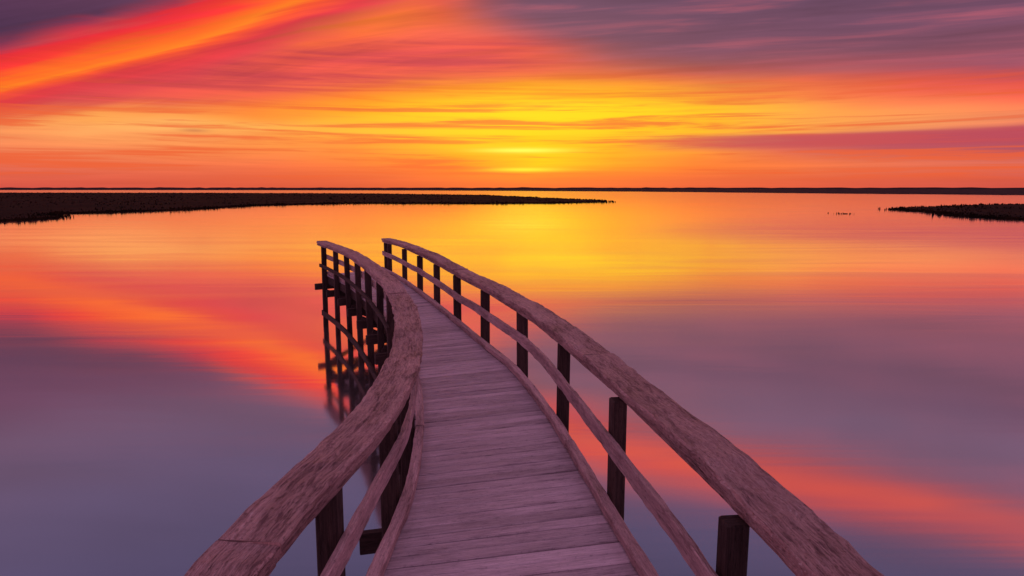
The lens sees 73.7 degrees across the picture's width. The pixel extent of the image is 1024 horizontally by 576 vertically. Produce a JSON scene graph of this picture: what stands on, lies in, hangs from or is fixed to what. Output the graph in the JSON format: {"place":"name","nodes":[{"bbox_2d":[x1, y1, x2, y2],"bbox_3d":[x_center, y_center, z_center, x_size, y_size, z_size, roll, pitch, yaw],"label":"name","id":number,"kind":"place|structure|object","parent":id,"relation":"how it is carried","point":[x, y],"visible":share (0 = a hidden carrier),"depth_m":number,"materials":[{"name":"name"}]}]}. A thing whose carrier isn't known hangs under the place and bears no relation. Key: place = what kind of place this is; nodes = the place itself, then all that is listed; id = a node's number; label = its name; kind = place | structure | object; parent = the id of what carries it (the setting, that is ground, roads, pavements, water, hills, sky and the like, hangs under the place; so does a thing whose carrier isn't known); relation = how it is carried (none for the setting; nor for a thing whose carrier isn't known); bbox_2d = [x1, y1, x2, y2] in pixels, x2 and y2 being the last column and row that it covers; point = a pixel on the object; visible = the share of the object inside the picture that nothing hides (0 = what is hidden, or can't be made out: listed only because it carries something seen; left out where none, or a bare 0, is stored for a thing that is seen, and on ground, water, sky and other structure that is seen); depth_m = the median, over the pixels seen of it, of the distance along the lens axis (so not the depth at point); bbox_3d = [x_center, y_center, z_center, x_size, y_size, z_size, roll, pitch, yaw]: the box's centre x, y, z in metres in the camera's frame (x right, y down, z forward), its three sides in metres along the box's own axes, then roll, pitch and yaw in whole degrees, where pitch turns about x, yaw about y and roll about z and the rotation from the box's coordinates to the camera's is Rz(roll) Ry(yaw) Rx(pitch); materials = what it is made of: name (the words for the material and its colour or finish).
{"place":"outdoors","nodes":[
{"label":"outdoors","id":0,"kind":"place"},
{"bbox_2d":[0,192,615,221],"bbox_3d":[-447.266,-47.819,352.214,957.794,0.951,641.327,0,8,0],"label":"marsh grass","id":1,"kind":"structure","parent":0,"point":[21,206],"depth_m":215.06,"materials":[{"name":"black plant"}]},
{"bbox_2d":[0,190,1023,575],"bbox_3d":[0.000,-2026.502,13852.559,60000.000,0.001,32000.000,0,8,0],"label":"water","id":2,"kind":"structure","parent":0,"point":[182,392],"depth_m":17.29,"materials":[{"name":"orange liquid"}]},
{"bbox_2d":[315,243,749,575],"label":"posts and pilings","id":3,"kind":"object","parent":2,"relation":"in","point":[732,545],"visible":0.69,"depth_m":7.13,"materials":[{"name":"brown wood"}]},
{"bbox_2d":[315,276,415,554],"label":"substructure beams","id":4,"kind":"structure","parent":3,"relation":"attached to","point":[370,541],"depth_m":14.84,"materials":[{"name":"brown wood"}]},
{"bbox_2d":[327,271,638,575],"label":"deck planks","id":5,"kind":"object","parent":4,"relation":"on","point":[502,488],"visible":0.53,"depth_m":6.01,"materials":[{"name":"brown wood"}]},
{"bbox_2d":[327,267,658,575],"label":"toe boards","id":6,"kind":"object","parent":5,"relation":"on","point":[641,563],"visible":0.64,"depth_m":6.01,"materials":[{"name":"brown wood"}]},
{"bbox_2d":[320,251,717,575],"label":"rails","id":7,"kind":"object","parent":3,"relation":"on","point":[686,545],"visible":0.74,"depth_m":4.95,"materials":[{"name":"brown wood"}]},
{"bbox_2d":[184,238,883,575],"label":"handrail caps","id":8,"kind":"object","parent":3,"relation":"on","point":[259,536],"visible":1,"depth_m":4.05,"materials":[{"name":"brown wood"}]},
{"bbox_2d":[0,187,1023,194],"bbox_3d":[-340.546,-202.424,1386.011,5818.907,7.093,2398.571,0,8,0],"label":"distant shoreline","id":9,"kind":"structure","parent":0,"point":[961,190],"depth_m":1464.88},
{"bbox_2d":[0,0,1023,187],"label":"sky","id":10,"kind":"structure","parent":0,"point":[94,93],"materials":[{"name":"orange"}]},
{"bbox_2d":[878,203,1023,219],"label":"marsh grass","id":11,"kind":"structure","parent":0,"point":[1002,211],"depth_m":119.80,"materials":[{"name":"black plant"}]}
]}

